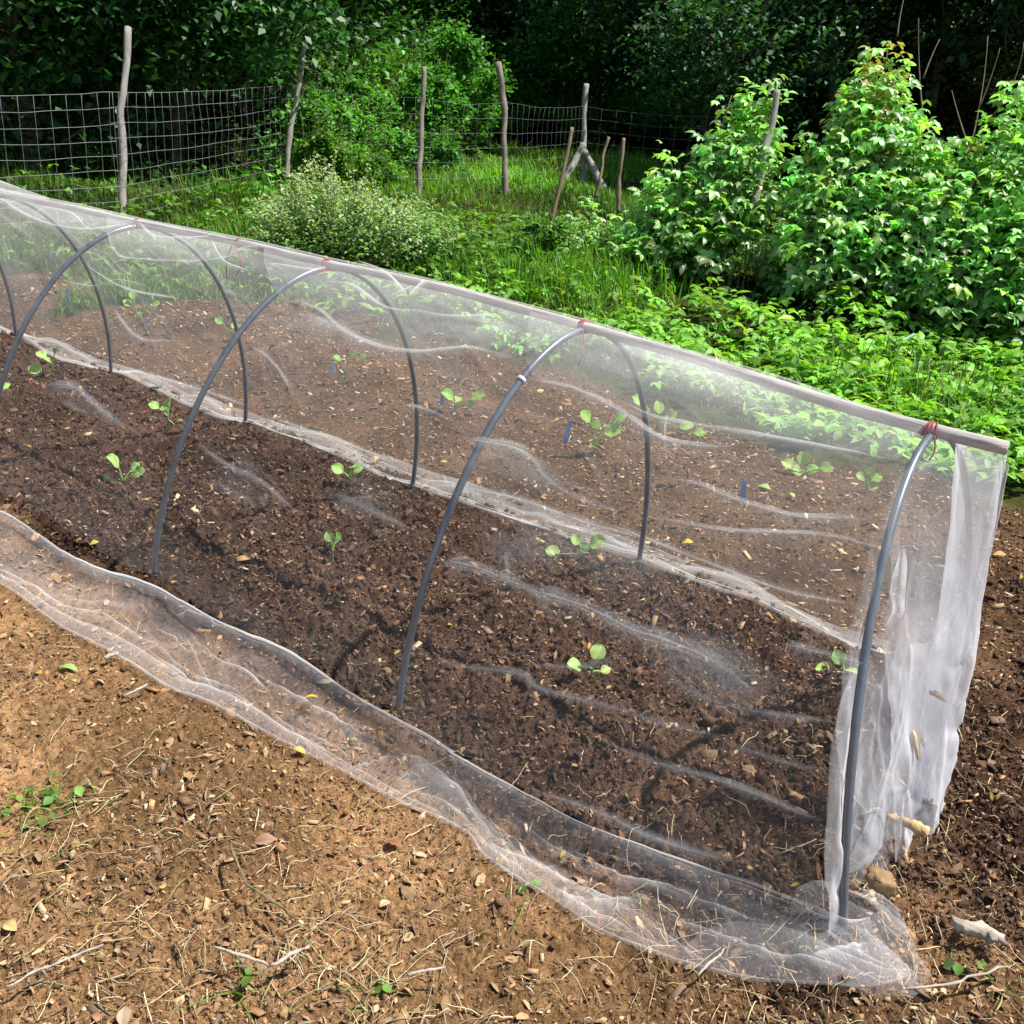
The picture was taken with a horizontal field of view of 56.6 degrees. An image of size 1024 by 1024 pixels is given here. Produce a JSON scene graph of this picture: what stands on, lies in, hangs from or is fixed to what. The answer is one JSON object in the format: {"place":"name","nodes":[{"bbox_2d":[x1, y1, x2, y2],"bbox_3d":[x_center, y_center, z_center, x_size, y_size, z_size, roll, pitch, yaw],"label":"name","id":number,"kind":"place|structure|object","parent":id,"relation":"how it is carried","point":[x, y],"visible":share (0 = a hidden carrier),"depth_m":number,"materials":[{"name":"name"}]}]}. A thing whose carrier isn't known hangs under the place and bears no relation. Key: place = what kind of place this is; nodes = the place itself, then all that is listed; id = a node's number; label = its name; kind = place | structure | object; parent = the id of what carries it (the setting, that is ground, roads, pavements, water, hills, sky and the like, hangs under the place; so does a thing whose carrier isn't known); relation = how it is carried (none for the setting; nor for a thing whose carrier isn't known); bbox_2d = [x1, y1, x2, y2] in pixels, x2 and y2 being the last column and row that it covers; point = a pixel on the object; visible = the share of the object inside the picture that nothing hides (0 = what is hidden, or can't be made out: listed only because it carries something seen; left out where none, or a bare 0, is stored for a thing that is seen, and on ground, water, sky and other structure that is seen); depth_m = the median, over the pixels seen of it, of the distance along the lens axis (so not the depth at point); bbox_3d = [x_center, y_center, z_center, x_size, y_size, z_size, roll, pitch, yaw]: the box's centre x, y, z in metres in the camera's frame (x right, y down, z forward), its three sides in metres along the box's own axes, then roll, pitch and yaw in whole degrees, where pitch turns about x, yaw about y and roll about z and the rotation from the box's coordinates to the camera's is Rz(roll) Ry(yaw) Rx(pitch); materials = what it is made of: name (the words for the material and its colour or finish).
{"place":"outdoors","nodes":[
{"label":"outdoors","id":0,"kind":"place"},
{"bbox_2d":[0,0,1023,1023],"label":"ground","id":1,"kind":"structure","parent":0,"point":[846,453],"depth_m":2.71,"materials":[{"name":"soil"}]},
{"bbox_2d":[0,262,16,335],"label":"hoop","id":2,"kind":"object","parent":1,"relation":"on","point":[10,299],"visible":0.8,"depth_m":5.59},
{"bbox_2d":[3,919,16,930],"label":"fallen leaf","id":3,"kind":"object","parent":1,"relation":"on","point":[11,925],"visible":1,"depth_m":1.77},
{"bbox_2d":[28,347,58,373],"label":"seedling","id":4,"kind":"object","parent":1,"relation":"on","point":[34,368],"visible":0.97,"depth_m":5.07,"materials":[{"name":"green plant"}]},
{"bbox_2d":[27,774,62,798],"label":"weed sprig","id":5,"kind":"object","parent":1,"relation":"on","point":[56,792],"visible":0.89,"depth_m":2.10,"materials":[{"name":"green plant"}]},
{"bbox_2d":[7,944,103,987],"bbox_3d":[-0.794,0.786,1.655,0.158,0.007,0.013,-13,28,-38],"label":"stick","id":6,"kind":"object","parent":1,"relation":"on","point":[34,971],"visible":1,"depth_m":1.65,"materials":[{"name":"grey wood"}]},
{"bbox_2d":[0,195,112,374],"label":"hoop","id":7,"kind":"object","parent":1,"relation":"on","point":[58,227],"visible":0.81,"depth_m":4.78,"materials":[{"name":"plastic"}]},
{"bbox_2d":[0,767,130,860],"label":"weed sprig","id":8,"kind":"object","parent":1,"relation":"on","point":[78,791],"visible":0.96,"depth_m":2.06,"materials":[{"name":"green plant"}]},
{"bbox_2d":[63,268,89,314],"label":"seedling","id":9,"kind":"object","parent":1,"relation":"on","point":[68,273],"visible":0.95,"depth_m":6.59,"materials":[{"name":"green plant"}]},
{"bbox_2d":[2,0,210,101],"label":"woodland tree","id":10,"kind":"object","parent":1,"relation":"on","point":[94,54],"visible":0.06,"depth_m":14.09,"materials":[{"name":"green plant"}]},
{"bbox_2d":[0,0,235,171],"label":"woodland tree","id":11,"kind":"object","parent":1,"relation":"on","point":[19,73],"visible":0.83,"depth_m":10.72,"materials":[{"name":"green plant"}]},
{"bbox_2d":[98,453,144,485],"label":"seedling","id":12,"kind":"object","parent":1,"relation":"on","point":[137,469],"visible":0.88,"depth_m":3.79,"materials":[{"name":"green plant"}]},
{"bbox_2d":[0,224,247,423],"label":"hoop","id":13,"kind":"object","parent":1,"relation":"on","point":[55,278],"visible":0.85,"depth_m":3.56,"materials":[{"name":"plastic"}]},
{"bbox_2d":[116,1006,131,1023],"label":"fallen leaf","id":14,"kind":"object","parent":1,"relation":"on","point":[123,1016],"visible":1,"depth_m":1.60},
{"bbox_2d":[123,290,159,323],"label":"seedling","id":15,"kind":"object","parent":1,"relation":"on","point":[133,295],"visible":0.95,"depth_m":6.47,"materials":[{"name":"green plant"}]},
{"bbox_2d":[148,394,181,423],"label":"seedling","id":16,"kind":"object","parent":1,"relation":"on","point":[165,406],"visible":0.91,"depth_m":4.45,"materials":[{"name":"green plant"}]},
{"bbox_2d":[1,0,391,168],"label":"woodland tree","id":17,"kind":"object","parent":1,"relation":"on","point":[247,23],"visible":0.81,"depth_m":11.21,"materials":[{"name":"green plant"}]},
{"bbox_2d":[162,947,309,1023],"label":"weed sprig","id":18,"kind":"object","parent":1,"relation":"on","point":[247,979],"visible":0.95,"depth_m":1.69,"materials":[{"name":"green plant"}]},
{"bbox_2d":[230,843,245,881],"bbox_3d":[-0.550,0.704,1.907,0.009,0.007,0.125,-8,25,-29],"label":"stick","id":19,"kind":"object","parent":1,"relation":"on","point":[234,856],"visible":1,"depth_m":1.91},
{"bbox_2d":[212,946,268,967],"bbox_3d":[-0.483,0.793,1.700,0.116,0.008,0.010,11,23,15],"label":"stick","id":20,"kind":"object","parent":1,"relation":"on","point":[242,955],"visible":1,"depth_m":1.70,"materials":[{"name":"grey wood"}]},
{"bbox_2d":[254,833,275,844],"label":"fallen leaf","id":21,"kind":"object","parent":1,"relation":"on","point":[266,838],"visible":1,"depth_m":2.04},
{"bbox_2d":[244,882,296,919],"bbox_3d":[-0.463,0.744,1.825,0.147,0.006,0.009,18,26,30],"label":"stick","id":22,"kind":"object","parent":1,"relation":"on","point":[268,898],"visible":1,"depth_m":1.82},
{"bbox_2d":[151,265,418,572],"bbox_3d":[-0.690,-0.336,3.296,0.171,1.036,1.219,20,26,33],"label":"hoop","id":23,"kind":"object","parent":1,"relation":"on","point":[258,310],"visible":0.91,"depth_m":2.96,"materials":[{"name":"plastic"}]},
{"bbox_2d":[0,207,1008,979],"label":"insect net","id":24,"kind":"object","parent":23,"relation":"on","point":[938,721],"visible":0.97,"depth_m":2.10,"materials":[{"name":"fabric"}]},
{"bbox_2d":[0,189,1009,454],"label":"ridge pole","id":25,"kind":"object","parent":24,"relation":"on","point":[902,421],"visible":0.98,"depth_m":2.45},
{"bbox_2d":[920,421,938,460],"bbox_3d":[0.893,-0.155,2.041,0.035,0.074,0.072,13,23,19],"label":"string tie","id":26,"kind":"object","parent":25,"relation":"attached to","point":[927,425],"visible":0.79,"depth_m":2.03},
{"bbox_2d":[886,812,929,837],"bbox_3d":[0.863,0.680,2.075,0.095,0.035,0.034,16,25,27],"label":"wood chip","id":27,"kind":"object","parent":24,"relation":"on","point":[917,828],"visible":1,"depth_m":2.06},
{"bbox_2d":[912,730,918,759],"bbox_3d":[0.883,0.511,2.083,0.012,0.061,0.031,-6,24,-24],"label":"wood chip","id":28,"kind":"object","parent":24,"relation":"attached to","point":[915,743],"visible":1,"depth_m":2.08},
{"bbox_2d":[929,690,947,702],"bbox_3d":[0.944,0.406,2.102,0.043,0.026,0.018,6,22,4],"label":"wood chip","id":29,"kind":"object","parent":24,"relation":"attached to","point":[939,696],"visible":0.98,"depth_m":2.10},
{"bbox_2d":[142,0,434,128],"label":"woodland tree","id":30,"kind":"object","parent":1,"relation":"on","point":[323,33],"visible":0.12,"depth_m":13.88,"materials":[{"name":"green plant"}]},
{"bbox_2d":[269,945,309,966],"bbox_3d":[-0.398,0.797,1.708,0.078,0.009,0.013,-16,29,-41],"label":"stick","id":31,"kind":"object","parent":1,"relation":"on","point":[286,957],"visible":1,"depth_m":1.71,"materials":[{"name":"grey wood"}]},
{"bbox_2d":[289,111,349,190],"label":"shrub","id":32,"kind":"object","parent":1,"relation":"on","point":[317,143],"visible":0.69,"depth_m":11.08,"materials":[{"name":"green plant"}]},
{"bbox_2d":[279,66,372,174],"bbox_3d":[-2.410,-4.945,12.187,1.181,1.425,1.260,20,26,33],"label":"shrub","id":33,"kind":"object","parent":1,"relation":"on","point":[307,110],"visible":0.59,"depth_m":12.02,"materials":[{"name":"green plant"}]},
{"bbox_2d":[324,531,341,561],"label":"seedling","id":34,"kind":"object","parent":1,"relation":"on","point":[329,536],"visible":0.94,"depth_m":3.20,"materials":[{"name":"green plant"}]},
{"bbox_2d":[247,150,428,269],"bbox_3d":[-1.420,-2.384,7.628,1.517,0.983,1.307,2,22,-6],"label":"flowering bush","id":35,"kind":"object","parent":1,"relation":"on","point":[333,230],"visible":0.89,"depth_m":7.48,"materials":[{"name":"green plant"}]},
{"bbox_2d":[331,461,362,484],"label":"seedling","id":36,"kind":"object","parent":1,"relation":"on","point":[337,468],"visible":0.94,"depth_m":3.90,"materials":[{"name":"green plant"}]},
{"bbox_2d":[333,351,367,384],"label":"seedling","id":37,"kind":"object","parent":1,"relation":"on","point":[337,357],"visible":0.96,"depth_m":5.38,"materials":[{"name":"green plant"}]},
{"bbox_2d":[310,50,392,151],"bbox_3d":[-2.187,-5.510,13.025,1.182,1.463,0.994,1,22,-8],"label":"shrub","id":38,"kind":"object","parent":1,"relation":"on","point":[352,84],"visible":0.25,"depth_m":12.99,"materials":[{"name":"green plant"}]},
{"bbox_2d":[0,26,720,226],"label":"wire fence","id":39,"kind":"object","parent":1,"relation":"on","point":[582,152],"visible":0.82,"depth_m":10.95,"materials":[{"name":"metal"}]},
{"bbox_2d":[313,119,415,191],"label":"shrub","id":40,"kind":"object","parent":1,"relation":"on","point":[376,165],"visible":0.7,"depth_m":11.21,"materials":[{"name":"green plant"}]},
{"bbox_2d":[308,0,421,48],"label":"woodland tree","id":41,"kind":"object","parent":1,"relation":"on","point":[351,9],"visible":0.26,"depth_m":18.09,"materials":[{"name":"green plant"}]},
{"bbox_2d":[334,74,417,164],"bbox_3d":[-1.861,-5.154,12.706,1.181,1.346,1.208,20,26,33],"label":"shrub","id":42,"kind":"object","parent":1,"relation":"on","point":[395,138],"visible":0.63,"depth_m":12.64,"materials":[{"name":"green plant"}]},
{"bbox_2d":[338,958,415,1016],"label":"weed sprig","id":43,"kind":"object","parent":1,"relation":"on","point":[386,988],"visible":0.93,"depth_m":1.70,"materials":[{"name":"green plant"}]},
{"bbox_2d":[400,885,416,900],"bbox_3d":[-0.216,0.779,1.945,0.041,0.023,0.024,20,26,33],"label":"stone","id":44,"kind":"object","parent":1,"relation":"on","point":[407,892],"visible":1,"depth_m":1.94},
{"bbox_2d":[366,0,480,43],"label":"woodland tree","id":45,"kind":"object","parent":1,"relation":"on","point":[405,3],"visible":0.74,"depth_m":20.43,"materials":[{"name":"green plant"}]},
{"bbox_2d":[406,966,445,975],"bbox_3d":[-0.154,0.819,1.700,0.073,0.007,0.008,-3,23,-18],"label":"stick","id":46,"kind":"object","parent":1,"relation":"on","point":[425,970],"visible":1,"depth_m":1.70,"materials":[{"name":"grey wood"}]},
{"bbox_2d":[384,119,468,179],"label":"shrub","id":47,"kind":"object","parent":1,"relation":"on","point":[439,154],"visible":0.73,"depth_m":12.51,"materials":[{"name":"green plant"}]},
{"bbox_2d":[395,187,459,269],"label":"bush","id":48,"kind":"object","parent":1,"relation":"on","point":[437,235],"visible":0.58,"depth_m":7.64,"materials":[{"name":"green plant"}]},
{"bbox_2d":[383,38,480,150],"bbox_3d":[-1.231,-6.037,14.042,1.344,1.672,1.556,20,26,33],"label":"shrub","id":49,"kind":"object","parent":1,"relation":"on","point":[441,89],"visible":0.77,"depth_m":13.91,"materials":[{"name":"green plant"}]},
{"bbox_2d":[441,388,485,412],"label":"seedling","id":50,"kind":"object","parent":1,"relation":"on","point":[447,393],"visible":0.99,"depth_m":4.96,"materials":[{"name":"green plant"}]},
{"bbox_2d":[409,17,518,156],"bbox_3d":[-0.755,-7.241,16.337,2.098,2.183,2.067,20,26,33],"label":"shrub","id":51,"kind":"object","parent":1,"relation":"on","point":[462,51],"visible":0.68,"depth_m":15.86,"materials":[{"name":"green plant"}]},
{"bbox_2d":[469,69,519,150],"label":"shrub","id":52,"kind":"object","parent":1,"relation":"on","point":[500,120],"visible":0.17,"depth_m":18.93,"materials":[{"name":"green plant"}]},
{"bbox_2d":[0,284,1023,1023],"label":"mulch flakes","id":53,"kind":"object","parent":1,"relation":"on","point":[954,872],"visible":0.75,"depth_m":2.50,"materials":[{"name":"wood"}]},
{"bbox_2d":[0,39,1023,437],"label":"grass","id":54,"kind":"structure","parent":1,"relation":"on","point":[548,175],"depth_m":8.12,"materials":[{"name":"plant"}]},
{"bbox_2d":[0,164,1023,484],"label":"ground weeds","id":55,"kind":"object","parent":1,"relation":"on","point":[1002,348],"visible":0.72,"depth_m":6.43,"materials":[{"name":"green plant"}]},
{"bbox_2d":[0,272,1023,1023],"bbox_3d":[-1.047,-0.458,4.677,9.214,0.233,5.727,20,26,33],"label":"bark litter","id":56,"kind":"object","parent":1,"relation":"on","point":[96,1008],"visible":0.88,"depth_m":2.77,"materials":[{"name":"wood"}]},
{"bbox_2d":[0,0,1023,204],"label":"tree foliage","id":57,"kind":"object","parent":1,"relation":"on","point":[389,34],"visible":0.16,"depth_m":15.31,"materials":[{"name":"green plant"}]},
{"bbox_2d":[0,288,1023,1023],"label":"leaf litter","id":58,"kind":"object","parent":1,"relation":"on","point":[376,1006],"visible":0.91,"depth_m":2.52,"materials":[{"name":"plant"}]},
{"bbox_2d":[0,290,1023,1023],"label":"dry straw","id":59,"kind":"object","parent":1,"relation":"on","point":[390,964],"visible":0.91,"depth_m":1.87,"materials":[{"name":"plant"}]},
{"bbox_2d":[487,66,551,135],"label":"shrub","id":60,"kind":"object","parent":1,"relation":"on","point":[526,91],"visible":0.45,"depth_m":22.79,"materials":[{"name":"green plant"}]},
{"bbox_2d":[499,878,541,939],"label":"weed sprig","id":61,"kind":"object","parent":1,"relation":"on","point":[536,881],"visible":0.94,"depth_m":1.98,"materials":[{"name":"green plant"}]},
{"bbox_2d":[395,327,650,711],"bbox_3d":[0.129,-0.031,2.730,0.077,1.014,1.219,20,26,33],"label":"hoop","id":62,"kind":"object","parent":1,"relation":"on","point":[520,381],"visible":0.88,"depth_m":2.39,"materials":[{"name":"plastic"}]},
{"bbox_2d":[561,319,588,364],"bbox_3d":[0.177,-0.456,2.536,0.076,0.115,0.068,20,26,33],"label":"string tie","id":63,"kind":"object","parent":62,"relation":"attached to","point":[579,322],"visible":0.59,"depth_m":2.52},
{"bbox_2d":[478,0,569,48],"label":"woodland tree","id":64,"kind":"object","parent":1,"relation":"on","point":[507,5],"visible":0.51,"depth_m":26.30,"materials":[{"name":"green plant"}]},
{"bbox_2d":[508,74,568,125],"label":"shrub","id":65,"kind":"object","parent":1,"relation":"on","point":[551,97],"visible":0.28,"depth_m":23.55,"materials":[{"name":"green plant"}]},
{"bbox_2d":[496,211,581,268],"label":"shrub","id":66,"kind":"object","parent":1,"relation":"on","point":[564,234],"visible":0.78,"depth_m":7.74,"materials":[{"name":"green plant"}]},
{"bbox_2d":[550,127,573,223],"bbox_3d":[0.499,-3.335,9.513,0.058,0.969,0.417,13,23,20],"label":"wooden stake","id":67,"kind":"object","parent":1,"relation":"on","point":[559,189],"visible":0.87,"depth_m":9.48,"materials":[{"name":"brown wood"}]},
{"bbox_2d":[535,90,615,141],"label":"shrub","id":68,"kind":"object","parent":1,"relation":"on","point":[569,124],"visible":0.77,"depth_m":22.99,"materials":[{"name":"green plant"}]},
{"bbox_2d":[545,533,605,559],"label":"seedling","id":69,"kind":"object","parent":1,"relation":"on","point":[597,540],"visible":0.95,"depth_m":3.34,"materials":[{"name":"green plant"}]},
{"bbox_2d":[479,0,689,137],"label":"woodland tree","id":70,"kind":"object","parent":1,"relation":"on","point":[586,64],"visible":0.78,"depth_m":22.35,"materials":[{"name":"green plant"}]},
{"bbox_2d":[567,644,610,678],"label":"seedling","id":71,"kind":"object","parent":1,"relation":"on","point":[597,651],"visible":0.98,"depth_m":2.60,"materials":[{"name":"green plant"}]},
{"bbox_2d":[594,137,609,197],"bbox_3d":[0.994,-3.805,10.506,0.054,0.642,0.294,11,23,16],"label":"wooden stake","id":72,"kind":"object","parent":1,"relation":"on","point":[601,171],"visible":1,"depth_m":10.48,"materials":[{"name":"brown wood"}]},
{"bbox_2d":[565,196,639,271],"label":"leafy shrub","id":73,"kind":"object","parent":1,"relation":"on","point":[598,232],"visible":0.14,"depth_m":8.13,"materials":[{"name":"green plant"}]},
{"bbox_2d":[580,410,625,454],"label":"seedling","id":74,"kind":"object","parent":1,"relation":"on","point":[612,429],"visible":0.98,"depth_m":4.48,"materials":[{"name":"green plant"}]},
{"bbox_2d":[558,77,674,131],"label":"shrub","id":75,"kind":"object","parent":1,"relation":"on","point":[609,115],"visible":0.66,"depth_m":23.10,"materials":[{"name":"green plant"}]},
{"bbox_2d":[616,138,625,212],"bbox_3d":[1.138,-3.538,10.005,0.062,0.742,0.298,4,22,-3],"label":"wooden stake","id":76,"kind":"object","parent":1,"relation":"on","point":[618,195],"visible":1,"depth_m":9.99,"materials":[{"name":"brown wood"}]},
{"bbox_2d":[616,81,710,147],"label":"shrub","id":77,"kind":"object","parent":1,"relation":"on","point":[675,122],"visible":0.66,"depth_m":22.69,"materials":[{"name":"green plant"}]},
{"bbox_2d":[632,394,706,436],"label":"seedling","id":78,"kind":"object","parent":1,"relation":"on","point":[671,414],"visible":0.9,"depth_m":5.03,"materials":[{"name":"green plant"}]},
{"bbox_2d":[598,73,796,292],"bbox_3d":[1.608,-2.785,8.145,1.618,1.834,2.224,6,22,5],"label":"raspberry bush","id":79,"kind":"object","parent":1,"relation":"on","point":[722,214],"visible":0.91,"depth_m":7.67,"materials":[{"name":"green plant"}]},
{"bbox_2d":[551,0,856,169],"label":"woodland tree","id":80,"kind":"object","parent":1,"relation":"on","point":[609,18],"visible":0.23,"depth_m":18.43,"materials":[{"name":"green plant"}]},
{"bbox_2d":[697,948,724,975],"bbox_3d":[0.370,0.835,1.766,0.093,0.008,0.009,-17,30,-42],"label":"stick","id":81,"kind":"object","parent":1,"relation":"on","point":[707,964],"visible":1,"depth_m":1.76,"materials":[{"name":"grey wood"}]},
{"bbox_2d":[740,480,746,501],"bbox_3d":[0.984,-0.076,4.059,0.026,0.127,0.002,5,22,0],"label":"plant tag","id":82,"kind":"object","parent":1,"relation":"on","point":[743,490],"visible":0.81,"depth_m":4.05,"materials":[{"name":"blue plastic"}]},
{"bbox_2d":[571,0,923,167],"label":"woodland tree","id":83,"kind":"object","parent":1,"relation":"on","point":[725,79],"visible":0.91,"depth_m":15.10,"materials":[{"name":"green plant"}]},
{"bbox_2d":[751,89,780,204],"bbox_3d":[2.028,-2.912,7.613,0.079,0.882,0.393,11,23,17],"label":"wooden stake","id":84,"kind":"object","parent":1,"relation":"on","point":[767,139],"visible":0.84,"depth_m":7.59,"materials":[{"name":"wood"}]},
{"bbox_2d":[781,451,833,475],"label":"seedling","id":85,"kind":"object","parent":1,"relation":"on","point":[804,457],"visible":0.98,"depth_m":4.53,"materials":[{"name":"green plant"}]},
{"bbox_2d":[815,650,857,673],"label":"seedling","id":86,"kind":"object","parent":1,"relation":"on","point":[839,657],"visible":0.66,"depth_m":2.76,"materials":[{"name":"green plant"}]},
{"bbox_2d":[746,41,942,316],"bbox_3d":[2.813,-2.726,7.941,1.578,2.216,2.728,9,22,12],"label":"raspberry bush","id":87,"kind":"object","parent":1,"relation":"on","point":[840,238],"visible":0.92,"depth_m":7.35,"materials":[{"name":"green plant"}]},
{"bbox_2d":[730,0,997,118],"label":"woodland tree","id":88,"kind":"object","parent":1,"relation":"on","point":[861,8],"visible":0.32,"depth_m":16.62,"materials":[{"name":"green plant"}]},
{"bbox_2d":[856,467,881,493],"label":"seedling","id":89,"kind":"object","parent":1,"relation":"on","point":[872,474],"visible":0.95,"depth_m":4.32,"materials":[{"name":"green plant"}]},
{"bbox_2d":[864,866,896,897],"bbox_3d":[0.738,0.740,1.913,0.061,0.043,0.048,7,22,6],"label":"stone","id":90,"kind":"object","parent":1,"relation":"on","point":[879,880],"visible":1,"depth_m":1.90,"materials":[{"name":"stone"}]},
{"bbox_2d":[838,433,972,937],"bbox_3d":[0.942,0.279,2.205,0.166,0.951,1.160,18,25,30],"label":"hoop","id":91,"kind":"object","parent":1,"relation":"on","point":[886,545],"visible":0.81,"depth_m":1.85,"materials":[{"name":"plastic"}]},
{"bbox_2d":[897,0,939,107],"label":"bare twigs","id":92,"kind":"object","parent":1,"relation":"on","point":[918,55],"visible":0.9,"depth_m":8.41,"materials":[{"name":"brown wood"}]},
{"bbox_2d":[821,0,1023,111],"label":"woodland tree","id":93,"kind":"object","parent":1,"relation":"on","point":[938,65],"visible":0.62,"depth_m":16.09,"materials":[{"name":"green plant"}]},
{"bbox_2d":[875,120,1023,338],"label":"raspberry bush","id":94,"kind":"object","parent":1,"relation":"on","point":[935,274],"visible":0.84,"depth_m":7.04,"materials":[{"name":"green plant"}]},
{"bbox_2d":[882,0,1023,152],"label":"woodland tree","id":95,"kind":"object","parent":1,"relation":"on","point":[1009,51],"visible":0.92,"depth_m":15.26,"materials":[{"name":"green plant"}]},
{"bbox_2d":[906,965,1011,989],"bbox_3d":[0.838,0.870,1.773,0.238,0.007,0.016,-3,23,-18],"label":"stick","id":96,"kind":"object","parent":1,"relation":"on","point":[951,983],"visible":1,"depth_m":1.76,"materials":[{"name":"grey wood"}]},
{"bbox_2d":[949,914,1007,946],"bbox_3d":[0.920,0.827,1.875,0.109,0.037,0.041,13,23,20],"label":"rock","id":97,"kind":"object","parent":1,"relation":"on","point":[981,930],"visible":1,"depth_m":1.87,"materials":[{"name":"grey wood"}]},
{"bbox_2d":[943,942,1023,1010],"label":"weed sprig","id":98,"kind":"object","parent":1,"relation":"on","point":[951,965],"visible":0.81,"depth_m":1.84,"materials":[{"name":"green plant"}]},
{"bbox_2d":[951,36,1023,137],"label":"bare twigs","id":99,"kind":"object","parent":1,"relation":"on","point":[980,102],"visible":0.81,"depth_m":8.40,"materials":[{"name":"brown wood"}]},
{"bbox_2d":[956,75,1023,347],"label":"raspberry bush","id":100,"kind":"object","parent":1,"relation":"on","point":[1015,188],"visible":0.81,"depth_m":6.98,"materials":[{"name":"green plant"}]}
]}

